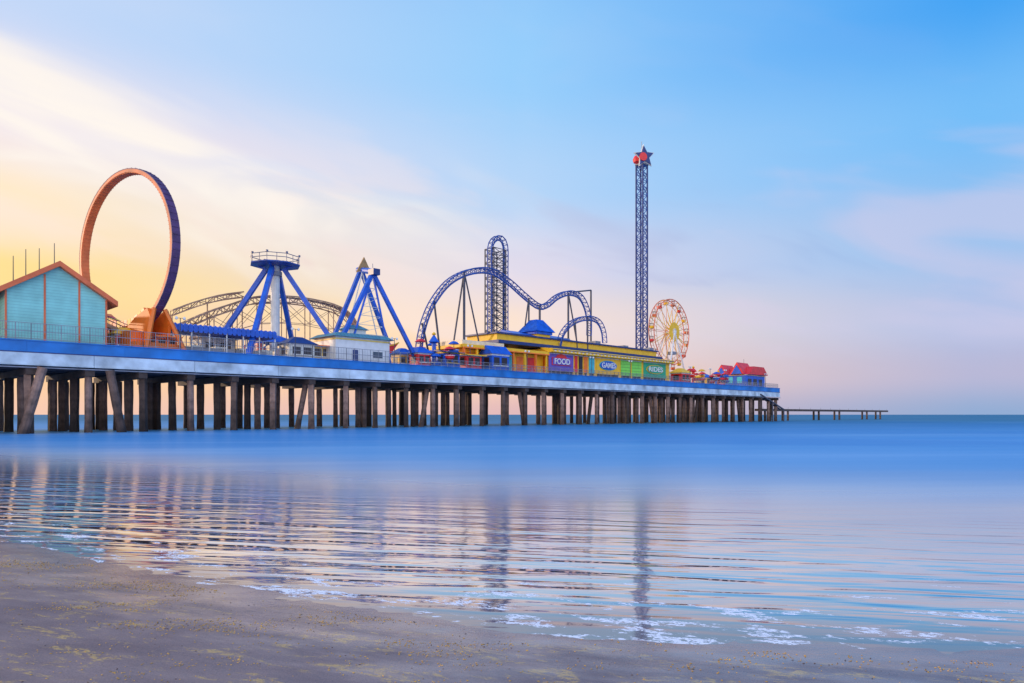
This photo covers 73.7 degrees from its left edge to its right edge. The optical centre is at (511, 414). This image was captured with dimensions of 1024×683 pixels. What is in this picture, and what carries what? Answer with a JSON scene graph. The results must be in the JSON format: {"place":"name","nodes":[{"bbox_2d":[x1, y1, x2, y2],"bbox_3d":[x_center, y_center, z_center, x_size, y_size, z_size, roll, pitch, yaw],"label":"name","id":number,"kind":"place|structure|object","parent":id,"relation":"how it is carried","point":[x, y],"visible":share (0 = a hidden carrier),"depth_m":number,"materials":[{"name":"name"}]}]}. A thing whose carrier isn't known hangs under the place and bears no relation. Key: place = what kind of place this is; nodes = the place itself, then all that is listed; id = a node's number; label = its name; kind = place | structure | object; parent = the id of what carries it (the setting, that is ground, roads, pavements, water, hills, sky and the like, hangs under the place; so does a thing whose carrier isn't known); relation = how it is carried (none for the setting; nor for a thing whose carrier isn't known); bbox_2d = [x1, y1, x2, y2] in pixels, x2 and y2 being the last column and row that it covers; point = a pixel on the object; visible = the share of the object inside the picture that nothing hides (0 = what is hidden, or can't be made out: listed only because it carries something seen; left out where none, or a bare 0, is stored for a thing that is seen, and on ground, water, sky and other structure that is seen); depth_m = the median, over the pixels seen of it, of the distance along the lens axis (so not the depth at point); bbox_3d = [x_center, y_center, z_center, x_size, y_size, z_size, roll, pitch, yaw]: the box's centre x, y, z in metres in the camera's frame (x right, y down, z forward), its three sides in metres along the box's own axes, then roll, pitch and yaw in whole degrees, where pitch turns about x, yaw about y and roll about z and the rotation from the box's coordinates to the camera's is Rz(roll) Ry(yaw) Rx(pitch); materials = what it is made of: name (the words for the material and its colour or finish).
{"place":"outdoors","nodes":[
{"label":"outdoors","id":0,"kind":"place"},
{"bbox_2d":[0,415,1023,654],"bbox_3d":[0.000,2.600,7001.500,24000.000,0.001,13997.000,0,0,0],"label":"sea water","id":1,"kind":"structure","parent":0,"point":[891,531],"depth_m":17.07,"materials":[{"name":"liquid"}]},
{"bbox_2d":[0,380,3,430],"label":"pier pile","id":2,"kind":"object","parent":1,"relation":"in","point":[1,408],"visible":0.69,"depth_m":107.69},
{"bbox_2d":[3,378,13,431],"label":"pier pile","id":3,"kind":"object","parent":1,"relation":"in","point":[8,404],"visible":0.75,"depth_m":102.05,"materials":[{"name":"wood"}]},
{"bbox_2d":[17,377,23,431],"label":"pier pile","id":4,"kind":"object","parent":1,"relation":"in","point":[20,398],"visible":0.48,"depth_m":97.97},
{"bbox_2d":[23,374,33,433],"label":"pier pile","id":5,"kind":"object","parent":1,"relation":"in","point":[28,381],"visible":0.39,"depth_m":92.93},
{"bbox_2d":[17,366,47,433],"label":"pier pile","id":6,"kind":"object","parent":1,"relation":"in","point":[32,402],"visible":0.88,"depth_m":92.12,"materials":[{"name":"wood"}]},
{"bbox_2d":[48,380,56,430],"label":"pier pile","id":7,"kind":"object","parent":1,"relation":"in","point":[52,405],"visible":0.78,"depth_m":106.43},
{"bbox_2d":[58,380,67,430],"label":"pier pile","id":8,"kind":"object","parent":1,"relation":"in","point":[62,403],"visible":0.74,"depth_m":106.97,"materials":[{"name":"wood"}]},
{"bbox_2d":[69,378,79,431],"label":"pier pile","id":9,"kind":"object","parent":1,"relation":"in","point":[74,394],"visible":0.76,"depth_m":102.11,"materials":[{"name":"wood"}]},
{"bbox_2d":[84,377,92,432],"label":"pier pile","id":10,"kind":"object","parent":1,"relation":"in","point":[88,391],"visible":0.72,"depth_m":98.00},
{"bbox_2d":[92,383,94,429],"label":"pier pile","id":11,"kind":"object","parent":1,"relation":"in","point":[93,407],"visible":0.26,"depth_m":117.14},
{"bbox_2d":[95,383,98,429],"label":"pier pile","id":12,"kind":"object","parent":1,"relation":"in","point":[97,408],"visible":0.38,"depth_m":117.55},
{"bbox_2d":[99,381,107,429],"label":"pier pile","id":13,"kind":"object","parent":1,"relation":"in","point":[103,411],"visible":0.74,"depth_m":111.45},
{"bbox_2d":[105,370,126,431],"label":"pier pile","id":14,"kind":"object","parent":1,"relation":"in","point":[115,400],"visible":0.88,"depth_m":99.27,"materials":[{"name":"wood"}]},
{"bbox_2d":[124,380,133,430],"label":"pier pile","id":15,"kind":"object","parent":1,"relation":"in","point":[128,399],"visible":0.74,"depth_m":107.87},
{"bbox_2d":[139,378,147,431],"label":"pier pile","id":16,"kind":"object","parent":1,"relation":"in","point":[143,413],"visible":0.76,"depth_m":103.14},
{"bbox_2d":[147,383,152,429],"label":"pier pile","id":17,"kind":"object","parent":1,"relation":"in","point":[150,403],"visible":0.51,"depth_m":116.43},
{"bbox_2d":[153,383,160,429],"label":"pier pile","id":18,"kind":"object","parent":1,"relation":"in","point":[156,406],"visible":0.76,"depth_m":117.33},
{"bbox_2d":[168,382,176,429],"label":"pier pile","id":19,"kind":"object","parent":1,"relation":"in","point":[172,422],"visible":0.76,"depth_m":112.96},
{"bbox_2d":[183,386,186,427],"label":"pier pile","id":20,"kind":"object","parent":1,"relation":"in","point":[185,406],"visible":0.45,"depth_m":128.28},
{"bbox_2d":[187,380,194,430],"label":"pier pile","id":21,"kind":"object","parent":1,"relation":"in","point":[190,405],"visible":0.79,"depth_m":108.06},
{"bbox_2d":[197,384,203,428],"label":"pier pile","id":22,"kind":"object","parent":1,"relation":"in","point":[200,406],"visible":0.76,"depth_m":123.02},
{"bbox_2d":[213,383,220,429],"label":"pier pile","id":23,"kind":"object","parent":1,"relation":"in","point":[217,403],"visible":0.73,"depth_m":117.47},
{"bbox_2d":[221,386,225,427],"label":"pier pile","id":24,"kind":"object","parent":1,"relation":"in","point":[223,406],"visible":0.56,"depth_m":132.23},
{"bbox_2d":[230,382,237,429],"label":"pier pile","id":25,"kind":"object","parent":1,"relation":"in","point":[233,409],"visible":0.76,"depth_m":112.99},
{"bbox_2d":[237,385,242,427],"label":"pier pile","id":26,"kind":"object","parent":1,"relation":"in","point":[240,407],"visible":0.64,"depth_m":127.26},
{"bbox_2d":[244,384,250,428],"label":"pier pile","id":27,"kind":"object","parent":1,"relation":"in","point":[247,406],"visible":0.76,"depth_m":121.44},
{"bbox_2d":[254,384,260,428],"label":"pier pile","id":28,"kind":"object","parent":1,"relation":"in","point":[257,399],"visible":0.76,"depth_m":122.09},
{"bbox_2d":[264,386,269,427],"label":"pier pile","id":29,"kind":"object","parent":1,"relation":"in","point":[266,406],"visible":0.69,"depth_m":131.33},
{"bbox_2d":[270,383,276,429],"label":"pier pile","id":30,"kind":"object","parent":1,"relation":"in","point":[273,389],"visible":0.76,"depth_m":117.84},
{"bbox_2d":[276,386,279,427],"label":"pier pile","id":31,"kind":"object","parent":1,"relation":"in","point":[278,408],"visible":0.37,"depth_m":132.62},
{"bbox_2d":[288,388,294,426],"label":"pier pile","id":32,"kind":"object","parent":1,"relation":"in","point":[291,405],"visible":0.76,"depth_m":142.65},
{"bbox_2d":[294,385,307,428],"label":"pier pile","id":33,"kind":"object","parent":1,"relation":"in","point":[301,406],"visible":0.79,"depth_m":123.51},
{"bbox_2d":[308,384,314,428],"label":"pier pile","id":34,"kind":"object","parent":1,"relation":"in","point":[311,400],"visible":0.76,"depth_m":122.94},
{"bbox_2d":[316,389,321,426],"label":"pier pile","id":35,"kind":"object","parent":1,"relation":"in","point":[319,405],"visible":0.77,"depth_m":147.80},
{"bbox_2d":[333,388,337,426],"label":"pier pile","id":36,"kind":"object","parent":1,"relation":"in","point":[335,407],"visible":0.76,"depth_m":142.69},
{"bbox_2d":[339,390,342,425],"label":"pier pile","id":37,"kind":"object","parent":1,"relation":"in","point":[341,407],"visible":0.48,"depth_m":151.36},
{"bbox_2d":[343,385,347,427],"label":"pier pile","id":38,"kind":"object","parent":1,"relation":"in","point":[345,406],"visible":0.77,"depth_m":128.03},
{"bbox_2d":[355,388,360,426],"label":"pier pile","id":39,"kind":"object","parent":1,"relation":"in","point":[357,407],"visible":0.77,"depth_m":137.71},
{"bbox_2d":[361,388,366,426],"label":"pier pile","id":40,"kind":"object","parent":1,"relation":"in","point":[363,407],"visible":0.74,"depth_m":138.57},
{"bbox_2d":[367,389,370,426],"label":"pier pile","id":41,"kind":"object","parent":1,"relation":"in","point":[368,407],"visible":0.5,"depth_m":146.81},
{"bbox_2d":[372,386,377,427],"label":"pier pile","id":42,"kind":"object","parent":1,"relation":"in","point":[374,409],"visible":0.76,"depth_m":132.63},
{"bbox_2d":[385,388,390,426],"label":"pier pile","id":43,"kind":"object","parent":1,"relation":"in","point":[388,405],"visible":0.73,"depth_m":142.09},
{"bbox_2d":[392,390,396,425],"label":"pier pile","id":44,"kind":"object","parent":1,"relation":"in","point":[394,414],"visible":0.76,"depth_m":151.62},
{"bbox_2d":[399,392,403,424],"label":"pier pile","id":45,"kind":"object","parent":1,"relation":"in","point":[401,408],"visible":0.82,"depth_m":161.96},
{"bbox_2d":[404,388,408,426],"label":"pier pile","id":46,"kind":"object","parent":1,"relation":"in","point":[406,420],"visible":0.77,"depth_m":137.96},
{"bbox_2d":[410,389,414,426],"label":"pier pile","id":47,"kind":"object","parent":1,"relation":"in","point":[412,405],"visible":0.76,"depth_m":147.96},
{"bbox_2d":[415,391,418,425],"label":"pier pile","id":48,"kind":"object","parent":1,"relation":"in","point":[416,408],"visible":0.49,"depth_m":157.57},
{"bbox_2d":[418,389,428,426],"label":"pier pile","id":49,"kind":"object","parent":1,"relation":"in","point":[424,407],"visible":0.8,"depth_m":143.43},
{"bbox_2d":[430,388,435,426],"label":"pier pile","id":50,"kind":"object","parent":1,"relation":"in","point":[432,400],"visible":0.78,"depth_m":142.88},
{"bbox_2d":[440,392,444,424],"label":"pier pile","id":51,"kind":"object","parent":1,"relation":"in","point":[442,408],"visible":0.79,"depth_m":162.57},
{"bbox_2d":[445,392,449,424],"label":"pier pile","id":52,"kind":"object","parent":1,"relation":"in","point":[447,408],"visible":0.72,"depth_m":163.49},
{"bbox_2d":[453,389,458,426],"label":"pier pile","id":53,"kind":"object","parent":1,"relation":"in","point":[456,407],"visible":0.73,"depth_m":147.39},
{"bbox_2d":[459,391,464,425],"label":"pier pile","id":54,"kind":"object","parent":1,"relation":"in","point":[462,407],"visible":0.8,"depth_m":157.86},
{"bbox_2d":[467,392,471,424],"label":"pier pile","id":55,"kind":"object","parent":1,"relation":"in","point":[469,408],"visible":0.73,"depth_m":168.37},
{"bbox_2d":[479,390,483,425],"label":"pier pile","id":56,"kind":"object","parent":1,"relation":"in","point":[481,397],"visible":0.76,"depth_m":152.76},
{"bbox_2d":[500,391,504,425],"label":"pier pile","id":57,"kind":"object","parent":1,"relation":"in","point":[502,422],"visible":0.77,"depth_m":157.48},
{"bbox_2d":[505,392,508,424],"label":"pier pile","id":58,"kind":"object","parent":1,"relation":"in","point":[506,408],"visible":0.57,"depth_m":167.22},
{"bbox_2d":[517,392,522,424],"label":"pier pile","id":59,"kind":"object","parent":1,"relation":"in","point":[520,399],"visible":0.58,"depth_m":164.34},
{"bbox_2d":[0,338,779,400],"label":"pleasure pier","id":60,"kind":"structure","parent":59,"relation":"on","point":[58,360],"depth_m":123.83,"materials":[{"name":"blue concrete"}]},
{"bbox_2d":[0,320,31,338],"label":"fence panel","id":61,"kind":"object","parent":60,"relation":"on","point":[15,337],"visible":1,"depth_m":91.58,"materials":[{"name":"grey metal"}]},
{"bbox_2d":[0,261,117,344],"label":"beach shop building","id":62,"kind":"structure","parent":60,"relation":"on","point":[59,293],"depth_m":96.55,"materials":[{"name":"teal"}]},
{"bbox_2d":[31,323,89,342],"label":"fence panel","id":63,"kind":"object","parent":60,"relation":"on","point":[61,333],"visible":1,"depth_m":94.84,"materials":[{"name":"grey metal"}]},
{"bbox_2d":[90,327,143,346],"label":"fence panel","id":64,"kind":"object","parent":60,"relation":"on","point":[117,337],"visible":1,"depth_m":100.31,"materials":[{"name":"grey metal"}]},
{"bbox_2d":[107,327,130,344],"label":"control booth","id":65,"kind":"object","parent":60,"relation":"on","point":[120,329],"visible":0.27,"depth_m":106.98,"materials":[{"name":"yellow paint"}]},
{"bbox_2d":[79,168,186,349],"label":"loop ride","id":66,"kind":"object","parent":60,"relation":"on","point":[156,319],"visible":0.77,"depth_m":107.86,"materials":[{"name":"purple paint"}]},
{"bbox_2d":[151,334,182,344],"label":"control booth","id":67,"kind":"object","parent":60,"relation":"on","point":[162,338],"visible":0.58,"depth_m":108.37,"materials":[{"name":"orange paint"}]},
{"bbox_2d":[144,332,190,348],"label":"fence panel","id":68,"kind":"object","parent":60,"relation":"on","point":[155,346],"visible":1,"depth_m":104.88,"materials":[{"name":"grey metal"}]},
{"bbox_2d":[189,335,236,348],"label":"game stall","id":69,"kind":"object","parent":60,"relation":"on","point":[206,340],"visible":0.25,"depth_m":122.31,"materials":[{"name":"white paint"}]},
{"bbox_2d":[191,335,234,351],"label":"fence panel","id":70,"kind":"object","parent":60,"relation":"on","point":[202,343],"visible":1,"depth_m":110.00,"materials":[{"name":"grey metal"}]},
{"bbox_2d":[171,322,276,354],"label":"queue canopy","id":71,"kind":"object","parent":60,"relation":"on","point":[218,332],"visible":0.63,"depth_m":117.60,"materials":[{"name":"blue paint"}]},
{"bbox_2d":[235,339,275,354],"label":"fence panel","id":72,"kind":"object","parent":60,"relation":"on","point":[245,346],"visible":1,"depth_m":114.68,"materials":[{"name":"grey metal"}]},
{"bbox_2d":[170,291,358,348],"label":"elevated track ride","id":73,"kind":"object","parent":60,"relation":"on","point":[333,306],"visible":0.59,"depth_m":137.33,"materials":[{"name":"brown metal"}]},
{"bbox_2d":[224,249,328,355],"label":"spinning tower ride","id":74,"kind":"object","parent":60,"relation":"on","point":[272,269],"visible":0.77,"depth_m":131.79,"materials":[{"name":"blue paint"}]},
{"bbox_2d":[276,337,317,357],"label":"game stall","id":75,"kind":"object","parent":60,"relation":"on","point":[299,341],"visible":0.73,"depth_m":125.49,"materials":[{"name":"white paint"}]},
{"bbox_2d":[315,345,327,358],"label":"game stall","id":76,"kind":"object","parent":60,"relation":"on","point":[323,351],"visible":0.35,"depth_m":130.32,"materials":[{"name":"white paint"}]},
{"bbox_2d":[312,345,346,359],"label":"fence panel","id":77,"kind":"object","parent":60,"relation":"on","point":[326,352],"visible":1,"depth_m":124.68,"materials":[{"name":"grey metal"}]},
{"bbox_2d":[310,325,393,362],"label":"snack building","id":78,"kind":"structure","parent":60,"relation":"on","point":[360,339],"depth_m":132.48,"materials":[{"name":"white paint"}]},
{"bbox_2d":[348,348,378,361],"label":"fence panel","id":79,"kind":"object","parent":60,"relation":"on","point":[354,354],"visible":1,"depth_m":130.12,"materials":[{"name":"grey metal"}]},
{"bbox_2d":[333,257,413,362],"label":"swinging ship ride","id":80,"kind":"object","parent":60,"relation":"on","point":[362,269],"visible":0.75,"depth_m":141.17,"materials":[{"name":"blue paint"}]},
{"bbox_2d":[378,350,407,363],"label":"fence panel","id":81,"kind":"object","parent":60,"relation":"on","point":[385,356],"visible":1,"depth_m":135.37,"materials":[{"name":"grey metal"}]},
{"bbox_2d":[390,348,408,363],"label":"game stall","id":82,"kind":"object","parent":60,"relation":"on","point":[398,350],"visible":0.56,"depth_m":146.86,"materials":[{"name":"yellow paint"}]},
{"bbox_2d":[406,347,434,365],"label":"ticket kiosk","id":83,"kind":"object","parent":60,"relation":"on","point":[423,353],"visible":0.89,"depth_m":144.24,"materials":[{"name":"blue paint"}]},
{"bbox_2d":[413,332,458,365],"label":"spinning tub ride","id":84,"kind":"object","parent":60,"relation":"on","point":[433,341],"visible":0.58,"depth_m":148.84,"materials":[{"name":"blue paint"}]},
{"bbox_2d":[434,350,464,366],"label":"ticket kiosk","id":85,"kind":"object","parent":60,"relation":"on","point":[442,353],"visible":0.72,"depth_m":148.21,"materials":[{"name":"blue paint"}]},
{"bbox_2d":[460,353,486,368],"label":"game stall","id":86,"kind":"object","parent":60,"relation":"on","point":[465,358],"visible":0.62,"depth_m":152.89,"materials":[{"name":"red paint"}]},
{"bbox_2d":[479,345,511,370],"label":"ticket kiosk","id":87,"kind":"object","parent":60,"relation":"on","point":[496,354],"visible":0.87,"depth_m":157.88,"materials":[{"name":"blue paint"}]},
{"bbox_2d":[415,235,606,351],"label":"roller coaster","id":88,"kind":"object","parent":60,"relation":"on","point":[494,276],"visible":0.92,"depth_m":180.07,"materials":[{"name":"metal"}]},
{"bbox_2d":[429,319,676,380],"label":"arcade building","id":89,"kind":"structure","parent":60,"relation":"on","point":[538,340],"depth_m":179.86,"materials":[{"name":"yellow paint"}]},
{"bbox_2d":[633,142,653,348],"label":"drop tower ride","id":90,"kind":"object","parent":60,"relation":"on","point":[641,160],"visible":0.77,"depth_m":224.36,"materials":[{"name":"blue paint"}]},
{"bbox_2d":[648,299,688,379],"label":"ferris wheel","id":91,"kind":"object","parent":60,"relation":"on","point":[673,332],"visible":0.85,"depth_m":230.42,"materials":[{"name":"beige paint"}]},
{"bbox_2d":[669,368,690,381],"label":"game stall","id":92,"kind":"object","parent":60,"relation":"on","point":[682,373],"visible":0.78,"depth_m":219.12,"materials":[{"name":"yellow paint"}]},
{"bbox_2d":[687,366,705,382],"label":"spinning tub ride","id":93,"kind":"object","parent":60,"relation":"on","point":[693,374],"visible":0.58,"depth_m":224.88,"materials":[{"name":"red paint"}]},
{"bbox_2d":[709,370,729,384],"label":"spinning tub ride","id":94,"kind":"object","parent":60,"relation":"on","point":[719,377],"visible":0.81,"depth_m":235.35,"materials":[{"name":"red paint"}]},
{"bbox_2d":[715,362,767,386],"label":"pier end shop","id":95,"kind":"structure","parent":60,"relation":"on","point":[744,372],"depth_m":252.61,"materials":[{"name":"red paint"}]},
{"bbox_2d":[523,392,526,424],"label":"pier pile","id":96,"kind":"object","parent":1,"relation":"in","point":[524,408],"visible":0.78,"depth_m":162.75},
{"bbox_2d":[537,393,540,424],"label":"pier pile","id":97,"kind":"object","parent":1,"relation":"in","point":[538,408],"visible":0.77,"depth_m":176.14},
{"bbox_2d":[541,392,544,424],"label":"pier pile","id":98,"kind":"object","parent":1,"relation":"in","point":[542,408],"visible":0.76,"depth_m":167.35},
{"bbox_2d":[552,395,555,423],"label":"pier pile","id":99,"kind":"object","parent":1,"relation":"in","point":[553,409],"visible":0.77,"depth_m":190.96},
{"bbox_2d":[560,393,563,424],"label":"pier pile","id":100,"kind":"object","parent":1,"relation":"in","point":[561,408],"visible":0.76,"depth_m":172.42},
{"bbox_2d":[577,394,581,424],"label":"pier pile","id":101,"kind":"object","parent":1,"relation":"in","point":[579,405],"visible":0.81,"depth_m":177.40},
{"bbox_2d":[586,394,592,423],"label":"pier pile","id":102,"kind":"object","parent":1,"relation":"in","point":[589,409],"visible":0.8,"depth_m":183.18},
{"bbox_2d":[602,396,606,423],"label":"pier pile","id":103,"kind":"object","parent":1,"relation":"in","point":[604,411],"visible":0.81,"depth_m":196.01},
{"bbox_2d":[610,395,613,423],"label":"pier pile","id":104,"kind":"object","parent":1,"relation":"in","point":[611,409],"visible":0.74,"depth_m":187.41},
{"bbox_2d":[625,395,628,423],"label":"pier pile","id":105,"kind":"object","parent":1,"relation":"in","point":[626,409],"visible":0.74,"depth_m":192.47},
{"bbox_2d":[640,396,643,423],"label":"pier pile","id":106,"kind":"object","parent":1,"relation":"in","point":[641,409],"visible":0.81,"depth_m":197.63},
{"bbox_2d":[755,407,887,420],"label":"jetty","id":107,"kind":"object","parent":1,"relation":"in","point":[830,410],"visible":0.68,"depth_m":318.63,"materials":[{"name":"wood"}]},
{"bbox_2d":[0,538,1023,682],"bbox_3d":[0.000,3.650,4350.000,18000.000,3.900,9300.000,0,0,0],"label":"beach sand","id":108,"kind":"structure","parent":0,"point":[623,662],"depth_m":7.44,"materials":[{"name":"sand"}]},
{"bbox_2d":[0,557,1022,682],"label":"seaweed debris","id":109,"kind":"object","parent":108,"relation":"on","point":[136,610],"visible":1,"depth_m":8.05,"materials":[{"name":"plant"}]},
{"bbox_2d":[0,0,1023,414],"label":"sky","id":110,"kind":"structure","parent":0,"point":[836,187],"materials":[{"name":"blue"}]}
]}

